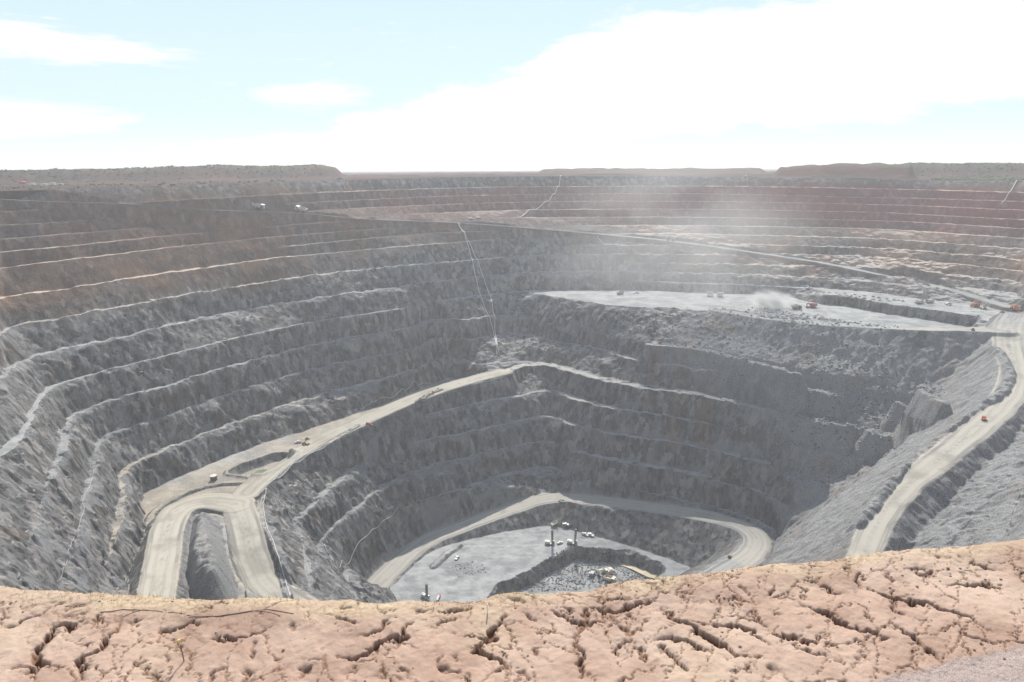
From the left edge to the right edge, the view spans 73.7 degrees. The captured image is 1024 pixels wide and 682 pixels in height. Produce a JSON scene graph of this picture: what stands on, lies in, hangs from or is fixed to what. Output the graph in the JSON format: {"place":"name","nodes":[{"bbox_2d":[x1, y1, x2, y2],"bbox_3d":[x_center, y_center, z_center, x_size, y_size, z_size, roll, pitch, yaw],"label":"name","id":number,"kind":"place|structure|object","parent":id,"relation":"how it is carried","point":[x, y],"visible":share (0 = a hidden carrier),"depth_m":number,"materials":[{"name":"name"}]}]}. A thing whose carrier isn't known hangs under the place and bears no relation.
{"place":"outdoors","nodes":[
{"label":"outdoors","id":0,"kind":"place"},
{"bbox_2d":[255,469,267,472],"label":"water","id":1,"kind":"structure","parent":0,"point":[261,471],"depth_m":647.74,"materials":[{"name":"grey liquid"}]},
{"bbox_2d":[0,176,1023,603],"bbox_3d":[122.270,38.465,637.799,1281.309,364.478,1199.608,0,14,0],"label":"pit terrain","id":2,"kind":"structure","parent":0,"point":[160,350],"depth_m":751.86,"materials":[{"name":"grey stone"}]},
{"bbox_2d":[59,471,93,579],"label":"pipe","id":3,"kind":"object","parent":2,"relation":"on","point":[77,530],"visible":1,"depth_m":433.86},
{"bbox_2d":[210,474,216,480],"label":"water tank","id":4,"kind":"object","parent":2,"relation":"on","point":[213,477],"visible":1,"depth_m":617.28,"materials":[{"name":"metal"}]},
{"bbox_2d":[262,492,290,597],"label":"pipe","id":5,"kind":"object","parent":2,"relation":"on","point":[275,548],"visible":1,"depth_m":502.99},
{"bbox_2d":[266,425,358,486],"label":"pipe","id":6,"kind":"object","parent":2,"relation":"on","point":[306,455],"visible":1,"depth_m":652.12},
{"bbox_2d":[322,510,395,567],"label":"pipe","id":7,"kind":"object","parent":2,"relation":"on","point":[358,542],"visible":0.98,"depth_m":641.54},
{"bbox_2d":[458,223,496,352],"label":"pipe","id":8,"kind":"object","parent":2,"relation":"on","point":[479,292],"visible":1,"depth_m":962.83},
{"bbox_2d":[459,224,499,354],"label":"pipe","id":9,"kind":"object","parent":2,"relation":"on","point":[486,286],"visible":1,"depth_m":970.31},
{"bbox_2d":[516,175,561,217],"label":"pipe","id":10,"kind":"object","parent":2,"relation":"on","point":[544,202],"visible":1,"depth_m":1123.39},
{"bbox_2d":[409,306,944,591],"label":"rubble","id":11,"kind":"object","parent":2,"relation":"on","point":[542,583],"visible":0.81,"depth_m":688.09,"materials":[{"name":"grey stone"}]},
{"bbox_2d":[0,539,1023,681],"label":"ground","id":12,"kind":"structure","parent":0,"point":[914,634],"depth_m":14.44,"materials":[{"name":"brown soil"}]},
{"bbox_2d":[178,639,184,660],"bbox_3d":[-6.599,6.224,13.644,0.081,0.603,0.048,0,14,0],"label":"survey stake","id":13,"kind":"object","parent":12,"relation":"on","point":[179,641],"visible":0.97,"depth_m":13.60,"materials":[{"name":"metal"}]},
{"bbox_2d":[188,611,279,617],"bbox_3d":[-6.048,5.980,14.952,2.005,0.048,0.172,0,14,0],"label":"hose","id":14,"kind":"object","parent":12,"relation":"on","point":[232,614],"visible":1,"depth_m":14.96,"materials":[{"name":"black rubber"}]},
{"bbox_2d":[188,609,293,616],"bbox_3d":[-5.969,5.975,14.980,2.374,0.060,0.168,-1,14,-2],"label":"hose","id":15,"kind":"object","parent":12,"relation":"on","point":[240,612],"visible":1,"depth_m":14.97,"materials":[{"name":"black rubber"}]},
{"bbox_2d":[2,549,1021,681],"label":"pebbles","id":16,"kind":"object","parent":12,"relation":"on","point":[740,646],"visible":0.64,"depth_m":15.18,"materials":[{"name":"brown stone"}]},
{"bbox_2d":[0,168,1023,199],"bbox_3d":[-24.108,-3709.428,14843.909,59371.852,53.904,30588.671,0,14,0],"label":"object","id":17,"kind":"structure","parent":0,"point":[20,193],"depth_m":1246.47,"materials":[{"name":"red soil"}]},
{"bbox_2d":[0,162,1023,188],"bbox_3d":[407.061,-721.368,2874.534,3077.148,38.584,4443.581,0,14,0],"label":"scrub","id":18,"kind":"object","parent":17,"relation":"on","point":[1002,178],"visible":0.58,"depth_m":1280.71,"materials":[{"name":"green plant"}]},
{"bbox_2d":[0,162,1023,176],"bbox_3d":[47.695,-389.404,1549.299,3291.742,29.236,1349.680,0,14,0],"label":"hills","id":19,"kind":"structure","parent":0,"point":[845,167],"depth_m":1338.46,"materials":[{"name":"red soil"}]},
{"bbox_2d":[0,0,1023,170],"label":"sky","id":20,"kind":"structure","parent":0,"point":[345,85],"materials":[{"name":"white"}]},
{"bbox_2d":[6,199,1023,600],"bbox_3d":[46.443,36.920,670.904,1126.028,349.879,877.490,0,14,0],"label":"haul road","id":21,"kind":"structure","parent":0,"point":[250,549],"depth_m":573.06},
{"bbox_2d":[252,203,264,209],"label":"haul truck","id":22,"kind":"object","parent":21,"relation":"on","point":[257,205],"visible":1,"depth_m":873.07,"materials":[{"name":"grey paint"}]},
{"bbox_2d":[295,205,307,212],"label":"haul truck","id":23,"kind":"object","parent":21,"relation":"on","point":[301,209],"visible":1,"depth_m":910.39,"materials":[{"name":"white paint"}]},
{"bbox_2d":[666,236,675,240],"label":"haul truck","id":24,"kind":"object","parent":21,"relation":"on","point":[671,238],"visible":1,"depth_m":1045.13,"materials":[{"name":"white paint"}]},
{"bbox_2d":[390,500,743,602],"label":"pit floor","id":25,"kind":"structure","parent":0,"point":[511,552],"depth_m":682.77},
{"bbox_2d":[420,584,429,599],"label":"drill rig","id":26,"kind":"object","parent":25,"relation":"on","point":[425,596],"visible":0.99,"depth_m":612.39,"materials":[{"name":"white paint"}]},
{"bbox_2d":[544,529,554,545],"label":"drill rig","id":27,"kind":"object","parent":25,"relation":"on","point":[548,543],"visible":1,"depth_m":698.66,"materials":[{"name":"metal"}]},
{"bbox_2d":[567,529,576,545],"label":"drill rig","id":28,"kind":"object","parent":25,"relation":"on","point":[569,541],"visible":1,"depth_m":699.52,"materials":[{"name":"white paint"}]},
{"bbox_2d":[589,569,595,576],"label":"haul truck","id":29,"kind":"object","parent":25,"relation":"on","point":[591,571],"visible":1,"depth_m":666.54,"materials":[{"name":"white paint"}]},
{"bbox_2d":[597,567,614,577],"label":"excavator","id":30,"kind":"object","parent":25,"relation":"on","point":[609,570],"visible":0.94,"depth_m":666.91,"materials":[{"name":"metal"}]},
{"bbox_2d":[603,574,615,583],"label":"haul truck","id":31,"kind":"object","parent":25,"relation":"on","point":[607,578],"visible":0.97,"depth_m":657.20,"materials":[{"name":"white paint"}]},
{"bbox_2d":[617,563,656,577],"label":"water","id":32,"kind":"structure","parent":0,"point":[645,572],"depth_m":674.52,"materials":[{"name":"white liquid"}]},
{"bbox_2d":[460,281,1023,326],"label":"terrace","id":33,"kind":"structure","parent":0,"point":[699,300],"depth_m":889.32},
{"bbox_2d":[791,304,801,309],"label":"haul truck","id":34,"kind":"object","parent":33,"relation":"on","point":[795,306],"visible":1,"depth_m":866.66,"materials":[{"name":"white paint"}]},
{"bbox_2d":[806,303,817,307],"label":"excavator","id":35,"kind":"object","parent":33,"relation":"on","point":[813,305],"visible":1,"depth_m":877.11,"materials":[{"name":"metal"}]},
{"bbox_2d":[914,288,925,303],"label":"drill rig","id":36,"kind":"object","parent":33,"relation":"on","point":[922,300],"visible":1,"depth_m":850.73,"materials":[{"name":"metal"}]},
{"bbox_2d":[924,288,934,303],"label":"drill rig","id":37,"kind":"object","parent":33,"relation":"on","point":[929,301],"visible":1,"depth_m":855.06,"materials":[{"name":"beige paint"}]},
{"bbox_2d":[970,302,980,307],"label":"haul truck","id":38,"kind":"object","parent":33,"relation":"on","point":[974,305],"visible":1,"depth_m":834.81,"materials":[{"name":"orange paint"}]},
{"bbox_2d":[1010,304,1020,310],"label":"haul truck","id":39,"kind":"object","parent":33,"relation":"on","point":[1016,308],"visible":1,"depth_m":816.59,"materials":[{"name":"orange paint"}]}
]}

